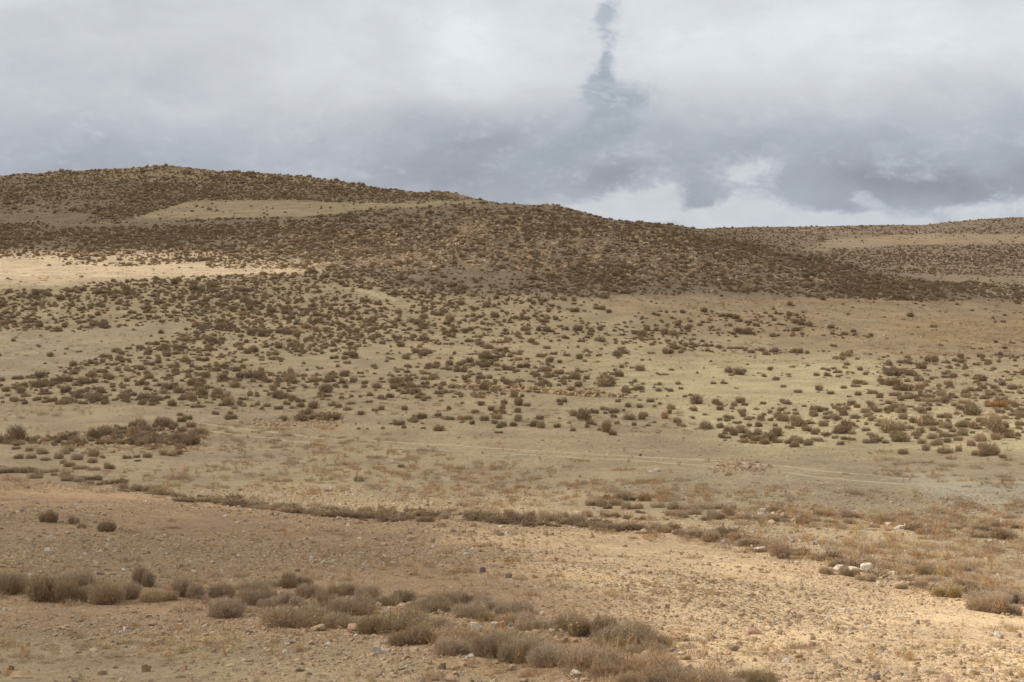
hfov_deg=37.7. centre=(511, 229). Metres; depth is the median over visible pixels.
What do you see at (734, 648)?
rock
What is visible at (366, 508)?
thorny shrub
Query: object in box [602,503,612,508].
thorny shrub
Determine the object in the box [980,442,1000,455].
thorny shrub
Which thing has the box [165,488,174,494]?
thorny shrub
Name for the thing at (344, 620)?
thorny shrub
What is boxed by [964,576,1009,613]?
thorny shrub
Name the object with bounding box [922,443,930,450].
thorny shrub
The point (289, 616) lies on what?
thorny shrub
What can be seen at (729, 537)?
thorny shrub
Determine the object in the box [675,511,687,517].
thorny shrub
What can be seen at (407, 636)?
thorny shrub
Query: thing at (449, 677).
rock
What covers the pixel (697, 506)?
thorny shrub
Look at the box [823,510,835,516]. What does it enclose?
thorny shrub
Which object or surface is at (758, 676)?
thorny shrub
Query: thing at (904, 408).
thorny shrub
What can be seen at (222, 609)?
thorny shrub
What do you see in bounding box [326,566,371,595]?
thorny shrub
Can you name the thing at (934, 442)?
thorny shrub
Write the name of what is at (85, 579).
thorny shrub
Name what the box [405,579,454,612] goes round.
thorny shrub
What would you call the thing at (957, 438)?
thorny shrub
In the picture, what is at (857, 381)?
thorny shrub
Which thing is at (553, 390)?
stone wall
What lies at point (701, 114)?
sky
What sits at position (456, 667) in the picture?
rock
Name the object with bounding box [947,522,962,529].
thorny shrub
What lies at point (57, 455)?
thorny shrub
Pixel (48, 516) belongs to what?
thorny shrub
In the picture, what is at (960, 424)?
thorny shrub
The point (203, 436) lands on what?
thorny shrub
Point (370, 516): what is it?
thorny shrub
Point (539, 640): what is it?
thorny shrub
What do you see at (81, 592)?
thorny shrub
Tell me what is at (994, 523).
thorny shrub
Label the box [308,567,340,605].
thorny shrub
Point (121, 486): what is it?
thorny shrub
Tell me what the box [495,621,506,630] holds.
rock
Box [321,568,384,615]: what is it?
thorny shrub
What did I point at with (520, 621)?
thorny shrub
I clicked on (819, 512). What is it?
thorny shrub
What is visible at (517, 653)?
thorny shrub
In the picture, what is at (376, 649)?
rock
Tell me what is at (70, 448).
thorny shrub
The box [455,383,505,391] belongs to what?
stone wall
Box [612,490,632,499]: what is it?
thorny shrub
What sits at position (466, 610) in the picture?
thorny shrub
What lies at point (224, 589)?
thorny shrub
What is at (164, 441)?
thorny shrub
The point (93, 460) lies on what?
thorny shrub
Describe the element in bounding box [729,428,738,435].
thorny shrub
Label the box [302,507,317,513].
thorny shrub
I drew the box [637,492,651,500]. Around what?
thorny shrub
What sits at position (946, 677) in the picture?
rock
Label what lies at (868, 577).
thorny shrub
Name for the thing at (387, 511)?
thorny shrub
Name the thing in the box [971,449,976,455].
thorny shrub
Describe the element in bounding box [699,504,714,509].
thorny shrub
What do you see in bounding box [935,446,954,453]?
thorny shrub
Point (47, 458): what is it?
thorny shrub
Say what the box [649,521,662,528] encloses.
thorny shrub
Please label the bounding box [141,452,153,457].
thorny shrub
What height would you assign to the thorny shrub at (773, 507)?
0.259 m
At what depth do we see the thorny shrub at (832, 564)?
34.37 m
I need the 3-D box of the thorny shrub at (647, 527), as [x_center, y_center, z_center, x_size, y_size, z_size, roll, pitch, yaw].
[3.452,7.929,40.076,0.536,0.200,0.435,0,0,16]
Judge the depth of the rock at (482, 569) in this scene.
26.03 m
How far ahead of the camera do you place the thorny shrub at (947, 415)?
74.42 m
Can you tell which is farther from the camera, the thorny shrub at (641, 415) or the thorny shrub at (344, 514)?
the thorny shrub at (641, 415)
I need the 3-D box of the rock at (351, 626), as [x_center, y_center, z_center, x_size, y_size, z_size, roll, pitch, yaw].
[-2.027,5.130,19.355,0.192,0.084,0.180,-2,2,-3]
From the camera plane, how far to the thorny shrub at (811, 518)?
41.05 m
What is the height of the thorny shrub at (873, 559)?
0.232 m
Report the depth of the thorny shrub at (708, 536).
37.85 m
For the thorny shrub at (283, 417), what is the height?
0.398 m
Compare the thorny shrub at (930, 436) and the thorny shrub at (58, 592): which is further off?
the thorny shrub at (930, 436)
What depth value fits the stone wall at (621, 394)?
83.91 m
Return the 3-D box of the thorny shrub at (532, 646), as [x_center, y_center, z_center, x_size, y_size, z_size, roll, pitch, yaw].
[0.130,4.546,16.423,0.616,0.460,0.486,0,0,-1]
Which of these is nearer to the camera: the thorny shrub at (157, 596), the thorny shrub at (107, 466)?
the thorny shrub at (157, 596)
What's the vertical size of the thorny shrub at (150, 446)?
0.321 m
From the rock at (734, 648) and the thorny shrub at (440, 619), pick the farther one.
the thorny shrub at (440, 619)
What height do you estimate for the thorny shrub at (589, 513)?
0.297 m
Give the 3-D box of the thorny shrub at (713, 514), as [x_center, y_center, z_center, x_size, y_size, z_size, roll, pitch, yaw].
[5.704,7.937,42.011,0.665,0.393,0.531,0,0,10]
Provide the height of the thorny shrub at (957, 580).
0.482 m
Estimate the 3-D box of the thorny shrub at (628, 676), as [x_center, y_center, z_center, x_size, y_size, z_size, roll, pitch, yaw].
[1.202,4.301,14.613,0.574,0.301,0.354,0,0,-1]
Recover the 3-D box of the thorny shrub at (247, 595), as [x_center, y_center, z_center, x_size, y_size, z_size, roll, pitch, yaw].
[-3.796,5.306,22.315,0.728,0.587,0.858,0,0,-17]
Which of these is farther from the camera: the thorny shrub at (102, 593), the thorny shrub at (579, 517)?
the thorny shrub at (579, 517)
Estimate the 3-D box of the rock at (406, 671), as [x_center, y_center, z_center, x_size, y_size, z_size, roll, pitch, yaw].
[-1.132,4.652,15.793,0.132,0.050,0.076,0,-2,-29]
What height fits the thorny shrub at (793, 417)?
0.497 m
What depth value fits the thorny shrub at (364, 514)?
38.82 m
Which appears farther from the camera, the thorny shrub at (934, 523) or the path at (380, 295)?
the path at (380, 295)
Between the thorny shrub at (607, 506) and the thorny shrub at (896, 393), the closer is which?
the thorny shrub at (607, 506)
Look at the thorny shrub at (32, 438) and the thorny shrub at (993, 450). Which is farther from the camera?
the thorny shrub at (32, 438)
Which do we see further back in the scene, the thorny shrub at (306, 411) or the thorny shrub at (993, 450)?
the thorny shrub at (306, 411)
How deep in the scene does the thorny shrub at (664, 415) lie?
73.79 m
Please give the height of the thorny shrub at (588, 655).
0.525 m
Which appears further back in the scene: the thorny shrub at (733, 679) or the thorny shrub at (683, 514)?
the thorny shrub at (683, 514)
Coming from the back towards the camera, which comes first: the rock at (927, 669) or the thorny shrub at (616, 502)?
the thorny shrub at (616, 502)
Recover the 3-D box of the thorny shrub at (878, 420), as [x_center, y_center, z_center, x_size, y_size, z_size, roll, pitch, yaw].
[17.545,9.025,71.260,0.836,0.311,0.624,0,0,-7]
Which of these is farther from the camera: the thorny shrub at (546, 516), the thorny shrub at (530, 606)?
the thorny shrub at (546, 516)
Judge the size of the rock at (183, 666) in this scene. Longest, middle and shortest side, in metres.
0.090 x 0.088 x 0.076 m
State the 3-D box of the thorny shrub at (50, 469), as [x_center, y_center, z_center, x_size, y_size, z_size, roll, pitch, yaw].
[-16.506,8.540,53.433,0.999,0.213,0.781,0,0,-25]
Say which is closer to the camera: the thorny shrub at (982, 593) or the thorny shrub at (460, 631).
the thorny shrub at (460, 631)
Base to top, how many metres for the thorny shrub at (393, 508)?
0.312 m
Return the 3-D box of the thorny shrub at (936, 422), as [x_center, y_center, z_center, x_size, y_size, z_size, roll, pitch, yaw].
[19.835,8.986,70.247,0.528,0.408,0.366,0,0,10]
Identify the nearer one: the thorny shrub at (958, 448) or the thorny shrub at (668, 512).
the thorny shrub at (668, 512)
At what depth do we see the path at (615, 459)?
59.30 m
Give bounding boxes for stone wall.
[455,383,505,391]
[510,384,599,396]
[608,392,637,397]
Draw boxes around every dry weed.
[391,471,413,476]
[501,557,522,562]
[623,480,643,483]
[685,553,701,558]
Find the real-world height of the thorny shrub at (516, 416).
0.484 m
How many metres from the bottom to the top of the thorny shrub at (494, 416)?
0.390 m
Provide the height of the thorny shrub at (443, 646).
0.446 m
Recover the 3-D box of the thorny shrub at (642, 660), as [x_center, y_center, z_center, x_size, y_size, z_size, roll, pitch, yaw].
[1.386,4.401,15.523,0.827,0.408,0.876,0,0,1]
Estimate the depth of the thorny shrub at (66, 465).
55.80 m
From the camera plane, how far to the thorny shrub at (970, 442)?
61.83 m
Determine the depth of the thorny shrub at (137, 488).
48.12 m
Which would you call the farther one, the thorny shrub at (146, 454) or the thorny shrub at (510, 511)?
the thorny shrub at (146, 454)
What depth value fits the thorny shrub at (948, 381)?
92.69 m
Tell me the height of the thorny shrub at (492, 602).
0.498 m
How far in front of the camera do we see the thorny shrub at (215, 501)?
40.57 m
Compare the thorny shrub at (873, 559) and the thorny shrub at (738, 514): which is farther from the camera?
the thorny shrub at (738, 514)
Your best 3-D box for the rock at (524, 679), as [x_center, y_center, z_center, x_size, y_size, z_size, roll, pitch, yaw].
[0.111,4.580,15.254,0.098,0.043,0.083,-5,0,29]
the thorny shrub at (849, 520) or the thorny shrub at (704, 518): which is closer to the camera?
the thorny shrub at (849, 520)
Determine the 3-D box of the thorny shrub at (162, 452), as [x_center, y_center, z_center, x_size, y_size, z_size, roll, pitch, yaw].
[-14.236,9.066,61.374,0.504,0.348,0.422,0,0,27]
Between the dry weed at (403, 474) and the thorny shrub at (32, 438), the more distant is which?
the thorny shrub at (32, 438)
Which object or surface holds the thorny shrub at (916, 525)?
on the ground
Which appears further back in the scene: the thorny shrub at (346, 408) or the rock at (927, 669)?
the thorny shrub at (346, 408)
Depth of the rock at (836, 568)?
30.95 m
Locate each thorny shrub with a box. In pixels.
[0,552,32,594]
[10,440,26,444]
[11,466,40,472]
[12,454,23,458]
[14,543,76,603]
[24,453,36,458]
[27,471,43,478]
[29,436,37,441]
[29,562,97,587]
[36,448,49,453]
[36,466,59,472]
[37,508,59,522]
[40,436,51,440]
[40,456,51,460]
[53,451,63,458]
[60,448,70,453]
[60,474,74,480]
[60,572,95,600]
[62,444,74,451]
[63,460,75,466]
[64,439,74,445]
[67,512,80,523]
[70,451,84,459]
[70,463,89,469]
[72,476,84,481]
[74,522,87,527]
[79,558,127,604]
[86,447,100,456]
[86,466,99,470]
[87,457,98,462]
[96,513,116,531]
[99,427,108,434]
[103,462,115,468]
[113,438,126,443]
[117,482,129,488]
[119,571,148,598]
[129,482,142,490]
[130,545,156,586]
[136,580,180,602]
[137,430,146,437]
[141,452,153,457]
[142,484,155,491]
[143,443,156,448]
[155,437,169,445]
[158,568,206,598]
[159,447,167,454]
[163,584,184,600]
[165,450,176,455]
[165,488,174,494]
[175,443,186,449]
[177,415,186,421]
[181,414,192,419]
[188,426,209,431]
[191,432,208,437]
[201,587,255,618]
[206,567,238,598]
[211,498,222,503]
[223,413,237,419]
[234,573,277,605]
[235,571,271,590]
[252,503,272,509]
[255,580,294,607]
[257,579,359,628]
[264,503,279,509]
[269,558,312,588]
[270,574,307,606]
[278,414,287,420]
[289,567,324,597]
[299,408,312,414]
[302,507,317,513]
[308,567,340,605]
[311,412,323,416]
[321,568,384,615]
[321,599,359,628]
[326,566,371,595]
[337,505,351,517]
[342,406,352,410]
[347,511,358,517]
[353,476,363,481]
[353,570,382,599]
[354,509,369,517]
[354,605,386,634]
[356,505,374,512]
[368,512,377,518]
[371,591,443,633]
[372,587,404,605]
[382,508,397,515]
[385,610,439,646]
[387,505,396,512]
[388,578,418,602]
[403,507,418,511]
[405,512,415,519]
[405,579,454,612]
[423,605,449,625]
[424,617,487,643]
[432,578,464,604]
[432,609,472,655]
[438,511,450,518]
[445,581,502,617]
[456,585,480,603]
[457,414,465,419]
[461,508,474,519]
[462,620,485,641]
[465,605,519,657]
[468,590,502,609]
[471,600,494,621]
[479,414,489,420]
[484,619,535,639]
[490,413,502,418]
[492,587,532,614]
[493,587,535,613]
[493,599,537,623]
[497,611,540,663]
[498,623,549,660]
[500,594,549,630]
[502,507,516,517]
[502,603,566,645]
[514,414,520,421]
[523,611,577,667]
[534,508,564,521]
[536,419,546,427]
[549,589,591,630]
[554,614,623,671]
[556,509,569,517]
[566,592,619,636]
[567,512,587,520]
[569,408,576,415]
[578,639,621,676]
[580,509,592,516]
[584,497,600,505]
[586,603,658,647]
[595,498,606,506]
[599,512,609,516]
[601,419,611,432]
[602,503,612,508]
[605,655,663,681]
[608,496,623,505]
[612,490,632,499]
[613,628,681,673]
[616,624,669,654]
[620,500,632,508]
[630,631,706,681]
[631,501,643,508]
[636,615,673,647]
[637,411,645,418]
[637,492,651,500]
[639,523,649,529]
[649,502,665,507]
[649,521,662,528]
[654,524,672,532]
[656,641,732,681]
[661,411,668,418]
[663,509,677,515]
[664,499,678,509]
[672,527,686,534]
[673,417,681,422]
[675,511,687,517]
[677,504,688,509]
[685,528,696,535]
[687,502,706,509]
[687,508,701,514]
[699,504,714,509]
[699,516,711,520]
[700,529,721,541]
[704,508,725,519]
[714,501,725,508]
[720,505,735,515]
[724,643,779,681]
[725,531,744,538]
[725,659,750,681]
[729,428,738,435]
[735,512,752,518]
[736,426,743,432]
[737,537,762,545]
[754,428,762,434]
[767,537,792,558]
[768,505,779,511]
[768,514,779,521]
[788,441,799,446]
[789,512,807,515]
[790,414,801,420]
[792,549,805,555]
[794,436,803,442]
[794,514,809,524]
[803,440,814,445]
[807,410,818,415]
[808,516,819,521]
[809,551,823,560]
[812,508,824,515]
[815,560,834,574]
[817,419,828,426]
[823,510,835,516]
[827,559,843,566]
[835,562,860,576]
[839,507,853,517]
[843,404,851,409]
[843,517,853,523]
[851,379,865,383]
[855,568,877,581]
[860,407,870,412]
[862,438,872,442]
[863,411,872,416]
[863,556,877,562]
[868,523,878,527]
[874,418,885,422]
[875,512,890,523]
[875,559,901,568]
[884,377,904,385]
[888,390,901,395]
[889,515,900,520]
[890,564,911,573]
[895,583,907,588]
[896,404,906,412]
[897,411,907,419]
[897,448,908,453]
[898,516,909,523]
[907,519,922,530]
[913,556,941,575]
[913,580,929,587]
[917,405,926,413]
[917,438,927,443]
[918,571,941,581]
[922,396,940,401]
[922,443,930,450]
[925,432,938,438]
[928,521,946,527]
[930,439,943,445]
[930,576,963,597]
[931,419,939,424]
[935,390,945,395]
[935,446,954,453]
[939,421,953,428]
[942,413,952,417]
[943,379,952,384]
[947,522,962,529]
[952,566,972,586]
[953,435,962,440]
[954,420,968,427]
[955,445,961,451]
[956,428,968,435]
[963,569,1015,604]
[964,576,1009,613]
[965,528,988,537]
[966,439,975,445]
[969,522,991,530]
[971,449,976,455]
[972,432,986,441]
[975,416,987,422]
[976,440,986,448]
[977,449,988,455]
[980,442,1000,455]
[985,400,1007,406]
[988,524,1007,538]
[989,433,1001,439]
[989,519,1000,526]
[997,569,1023,604]
[1003,520,1020,528]
[1004,529,1018,538]
[1005,598,1023,615]
[1015,410,1023,417]
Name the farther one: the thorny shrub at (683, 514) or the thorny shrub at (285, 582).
the thorny shrub at (683, 514)
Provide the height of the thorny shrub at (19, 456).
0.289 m
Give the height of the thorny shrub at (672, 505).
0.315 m
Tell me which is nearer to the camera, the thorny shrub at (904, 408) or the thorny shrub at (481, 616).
the thorny shrub at (481, 616)
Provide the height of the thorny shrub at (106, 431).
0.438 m
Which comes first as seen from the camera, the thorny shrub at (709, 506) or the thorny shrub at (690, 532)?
the thorny shrub at (690, 532)
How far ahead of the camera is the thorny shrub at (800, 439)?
64.15 m
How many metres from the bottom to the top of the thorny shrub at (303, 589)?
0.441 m
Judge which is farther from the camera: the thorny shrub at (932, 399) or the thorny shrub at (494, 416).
the thorny shrub at (932, 399)
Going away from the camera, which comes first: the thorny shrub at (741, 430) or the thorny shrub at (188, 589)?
the thorny shrub at (188, 589)
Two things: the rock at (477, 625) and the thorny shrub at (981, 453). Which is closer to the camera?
the rock at (477, 625)
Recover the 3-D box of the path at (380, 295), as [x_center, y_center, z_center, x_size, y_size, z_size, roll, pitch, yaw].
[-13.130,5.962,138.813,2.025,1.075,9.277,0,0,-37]
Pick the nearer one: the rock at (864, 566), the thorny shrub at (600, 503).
the rock at (864, 566)
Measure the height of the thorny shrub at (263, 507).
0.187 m
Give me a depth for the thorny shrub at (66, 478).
50.40 m
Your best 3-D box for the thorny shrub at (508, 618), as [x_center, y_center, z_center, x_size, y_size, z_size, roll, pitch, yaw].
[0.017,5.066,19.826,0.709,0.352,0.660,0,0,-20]
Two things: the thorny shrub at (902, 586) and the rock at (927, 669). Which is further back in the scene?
the thorny shrub at (902, 586)
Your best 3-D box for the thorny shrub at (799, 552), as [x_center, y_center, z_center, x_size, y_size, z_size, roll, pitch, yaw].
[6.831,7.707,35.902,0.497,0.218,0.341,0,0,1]
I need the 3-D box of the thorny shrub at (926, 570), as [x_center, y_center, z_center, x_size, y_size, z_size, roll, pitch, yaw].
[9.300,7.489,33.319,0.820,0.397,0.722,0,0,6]
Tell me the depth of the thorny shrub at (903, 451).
59.68 m
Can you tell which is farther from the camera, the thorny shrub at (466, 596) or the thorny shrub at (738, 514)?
the thorny shrub at (738, 514)
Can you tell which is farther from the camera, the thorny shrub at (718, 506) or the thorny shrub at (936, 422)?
the thorny shrub at (936, 422)
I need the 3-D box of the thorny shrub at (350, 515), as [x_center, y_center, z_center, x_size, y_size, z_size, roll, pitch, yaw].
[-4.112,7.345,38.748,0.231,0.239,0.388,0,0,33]
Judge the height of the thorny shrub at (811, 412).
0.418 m
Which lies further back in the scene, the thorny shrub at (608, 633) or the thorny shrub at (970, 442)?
the thorny shrub at (970, 442)
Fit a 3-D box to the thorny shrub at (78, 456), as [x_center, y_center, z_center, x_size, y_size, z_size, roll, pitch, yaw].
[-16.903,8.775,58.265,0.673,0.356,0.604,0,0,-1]
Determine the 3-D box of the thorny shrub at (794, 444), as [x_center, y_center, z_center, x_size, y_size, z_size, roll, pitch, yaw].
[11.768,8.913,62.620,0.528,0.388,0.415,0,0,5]
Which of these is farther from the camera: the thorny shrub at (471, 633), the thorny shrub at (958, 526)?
the thorny shrub at (958, 526)
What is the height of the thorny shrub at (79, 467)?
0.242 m
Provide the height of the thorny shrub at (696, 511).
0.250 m
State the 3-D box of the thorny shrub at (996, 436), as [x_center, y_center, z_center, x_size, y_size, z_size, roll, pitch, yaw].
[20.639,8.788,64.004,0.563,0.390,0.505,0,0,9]
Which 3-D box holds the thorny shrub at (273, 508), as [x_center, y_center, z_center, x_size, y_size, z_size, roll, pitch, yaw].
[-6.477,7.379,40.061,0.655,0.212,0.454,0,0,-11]
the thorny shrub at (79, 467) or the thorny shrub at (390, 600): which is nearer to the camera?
the thorny shrub at (390, 600)
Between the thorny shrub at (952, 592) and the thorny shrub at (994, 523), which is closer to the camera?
the thorny shrub at (952, 592)
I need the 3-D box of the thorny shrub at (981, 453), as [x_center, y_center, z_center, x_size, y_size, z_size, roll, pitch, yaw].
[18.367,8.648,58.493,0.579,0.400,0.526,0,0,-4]
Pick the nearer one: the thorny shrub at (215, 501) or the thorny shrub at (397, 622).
the thorny shrub at (397, 622)
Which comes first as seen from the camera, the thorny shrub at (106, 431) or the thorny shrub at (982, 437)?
the thorny shrub at (982, 437)
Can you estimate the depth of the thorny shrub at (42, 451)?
61.31 m
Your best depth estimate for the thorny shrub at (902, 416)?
73.14 m
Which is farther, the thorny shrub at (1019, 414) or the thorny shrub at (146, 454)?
the thorny shrub at (1019, 414)
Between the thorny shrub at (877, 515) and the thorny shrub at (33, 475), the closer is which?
the thorny shrub at (877, 515)
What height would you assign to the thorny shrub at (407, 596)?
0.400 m
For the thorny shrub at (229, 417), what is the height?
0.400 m
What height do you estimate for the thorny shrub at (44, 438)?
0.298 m
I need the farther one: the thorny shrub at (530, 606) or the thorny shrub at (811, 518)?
the thorny shrub at (811, 518)
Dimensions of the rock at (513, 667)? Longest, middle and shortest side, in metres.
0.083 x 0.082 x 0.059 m
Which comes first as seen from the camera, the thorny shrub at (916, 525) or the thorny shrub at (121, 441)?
the thorny shrub at (916, 525)
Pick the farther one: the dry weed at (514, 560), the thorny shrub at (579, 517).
the thorny shrub at (579, 517)
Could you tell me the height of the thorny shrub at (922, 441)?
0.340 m
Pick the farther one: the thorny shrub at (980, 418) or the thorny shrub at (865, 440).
the thorny shrub at (980, 418)
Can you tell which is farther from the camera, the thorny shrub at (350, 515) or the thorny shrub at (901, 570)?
the thorny shrub at (350, 515)
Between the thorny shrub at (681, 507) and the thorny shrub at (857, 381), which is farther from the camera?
the thorny shrub at (857, 381)
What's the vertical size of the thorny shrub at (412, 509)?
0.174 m
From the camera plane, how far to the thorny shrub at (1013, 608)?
24.99 m
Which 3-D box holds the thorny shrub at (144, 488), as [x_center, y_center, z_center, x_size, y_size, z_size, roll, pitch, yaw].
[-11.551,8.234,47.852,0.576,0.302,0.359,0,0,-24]
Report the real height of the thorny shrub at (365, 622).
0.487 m
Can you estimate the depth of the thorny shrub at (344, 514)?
38.68 m
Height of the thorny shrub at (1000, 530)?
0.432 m
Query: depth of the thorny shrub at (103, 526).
31.70 m
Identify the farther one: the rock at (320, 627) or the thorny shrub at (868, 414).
the thorny shrub at (868, 414)
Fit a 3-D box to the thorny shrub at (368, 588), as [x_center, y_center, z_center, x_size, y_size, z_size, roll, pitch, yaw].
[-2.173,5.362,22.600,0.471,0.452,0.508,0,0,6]
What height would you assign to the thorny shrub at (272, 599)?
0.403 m
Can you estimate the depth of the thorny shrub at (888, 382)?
91.38 m
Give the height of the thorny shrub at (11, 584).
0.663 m
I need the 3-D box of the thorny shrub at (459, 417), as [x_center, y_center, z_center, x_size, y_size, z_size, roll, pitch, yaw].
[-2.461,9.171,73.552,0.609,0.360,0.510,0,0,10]
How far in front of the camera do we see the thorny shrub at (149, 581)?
23.89 m
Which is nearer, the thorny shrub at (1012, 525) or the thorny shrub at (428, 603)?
the thorny shrub at (428, 603)
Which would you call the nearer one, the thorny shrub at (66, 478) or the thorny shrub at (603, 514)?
the thorny shrub at (603, 514)
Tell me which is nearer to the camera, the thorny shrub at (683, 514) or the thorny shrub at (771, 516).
the thorny shrub at (771, 516)
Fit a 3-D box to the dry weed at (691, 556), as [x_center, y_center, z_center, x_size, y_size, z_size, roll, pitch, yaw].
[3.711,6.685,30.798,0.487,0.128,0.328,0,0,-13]
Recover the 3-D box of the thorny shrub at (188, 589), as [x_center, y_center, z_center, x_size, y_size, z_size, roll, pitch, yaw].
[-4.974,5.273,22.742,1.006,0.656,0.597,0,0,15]
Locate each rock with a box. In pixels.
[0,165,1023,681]
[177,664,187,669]
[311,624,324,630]
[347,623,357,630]
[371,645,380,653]
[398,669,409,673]
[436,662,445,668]
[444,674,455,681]
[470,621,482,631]
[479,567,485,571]
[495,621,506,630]
[509,664,516,670]
[520,678,528,681]
[569,666,582,675]
[679,654,690,659]
[730,646,738,650]
[748,627,762,633]
[833,564,843,571]
[860,563,873,572]
[872,673,880,679]
[921,666,940,673]
[940,675,954,681]
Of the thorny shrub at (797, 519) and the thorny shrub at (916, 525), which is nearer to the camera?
the thorny shrub at (916, 525)
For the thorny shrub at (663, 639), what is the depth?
17.61 m
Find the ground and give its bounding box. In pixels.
[0,166,1023,681]
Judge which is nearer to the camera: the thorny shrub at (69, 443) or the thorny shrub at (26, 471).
the thorny shrub at (26, 471)
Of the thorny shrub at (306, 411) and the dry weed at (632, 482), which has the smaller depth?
the dry weed at (632, 482)
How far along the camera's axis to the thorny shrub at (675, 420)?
72.23 m
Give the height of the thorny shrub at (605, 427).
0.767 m
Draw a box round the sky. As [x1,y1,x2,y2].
[0,0,1023,228]
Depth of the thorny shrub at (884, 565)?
34.12 m
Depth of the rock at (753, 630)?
19.29 m
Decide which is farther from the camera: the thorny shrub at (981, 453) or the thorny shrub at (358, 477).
the thorny shrub at (981, 453)
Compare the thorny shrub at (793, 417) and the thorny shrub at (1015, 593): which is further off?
the thorny shrub at (793, 417)
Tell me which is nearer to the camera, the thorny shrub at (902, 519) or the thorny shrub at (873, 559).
the thorny shrub at (873, 559)
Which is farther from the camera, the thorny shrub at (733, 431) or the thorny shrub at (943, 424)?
the thorny shrub at (943, 424)
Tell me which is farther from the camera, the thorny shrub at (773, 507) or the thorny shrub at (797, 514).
the thorny shrub at (773, 507)
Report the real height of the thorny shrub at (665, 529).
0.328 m
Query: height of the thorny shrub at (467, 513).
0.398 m
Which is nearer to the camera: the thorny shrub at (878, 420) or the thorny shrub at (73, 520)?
the thorny shrub at (73, 520)
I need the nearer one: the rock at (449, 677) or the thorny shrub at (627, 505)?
the rock at (449, 677)
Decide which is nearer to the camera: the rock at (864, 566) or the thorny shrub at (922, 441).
the rock at (864, 566)
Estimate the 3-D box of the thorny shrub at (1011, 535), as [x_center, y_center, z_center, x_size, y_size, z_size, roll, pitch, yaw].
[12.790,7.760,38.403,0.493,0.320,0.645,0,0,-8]
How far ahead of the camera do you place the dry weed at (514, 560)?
27.45 m
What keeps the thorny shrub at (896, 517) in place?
on the ground
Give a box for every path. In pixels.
[178,422,1023,488]
[344,287,400,300]
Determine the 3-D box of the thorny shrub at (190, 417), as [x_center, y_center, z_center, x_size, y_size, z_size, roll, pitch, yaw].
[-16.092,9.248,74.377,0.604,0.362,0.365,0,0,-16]
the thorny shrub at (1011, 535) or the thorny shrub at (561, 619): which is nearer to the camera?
the thorny shrub at (561, 619)
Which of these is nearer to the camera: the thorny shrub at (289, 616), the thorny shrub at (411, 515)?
the thorny shrub at (289, 616)
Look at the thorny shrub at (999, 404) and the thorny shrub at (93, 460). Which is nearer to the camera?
the thorny shrub at (93, 460)
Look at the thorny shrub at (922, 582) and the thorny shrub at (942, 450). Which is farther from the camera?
the thorny shrub at (942, 450)
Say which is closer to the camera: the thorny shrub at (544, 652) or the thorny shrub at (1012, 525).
the thorny shrub at (544, 652)
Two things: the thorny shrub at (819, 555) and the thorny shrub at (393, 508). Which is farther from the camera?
the thorny shrub at (393, 508)
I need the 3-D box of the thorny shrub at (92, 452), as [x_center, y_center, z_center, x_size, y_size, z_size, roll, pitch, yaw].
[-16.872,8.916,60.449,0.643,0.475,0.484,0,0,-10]
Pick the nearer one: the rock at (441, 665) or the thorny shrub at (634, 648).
the rock at (441, 665)
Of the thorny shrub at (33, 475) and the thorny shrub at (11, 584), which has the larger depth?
the thorny shrub at (33, 475)
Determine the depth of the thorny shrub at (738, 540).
37.35 m
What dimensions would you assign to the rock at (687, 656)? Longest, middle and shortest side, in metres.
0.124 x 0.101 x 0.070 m
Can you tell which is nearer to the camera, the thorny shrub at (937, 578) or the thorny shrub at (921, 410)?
the thorny shrub at (937, 578)
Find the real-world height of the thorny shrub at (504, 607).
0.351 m

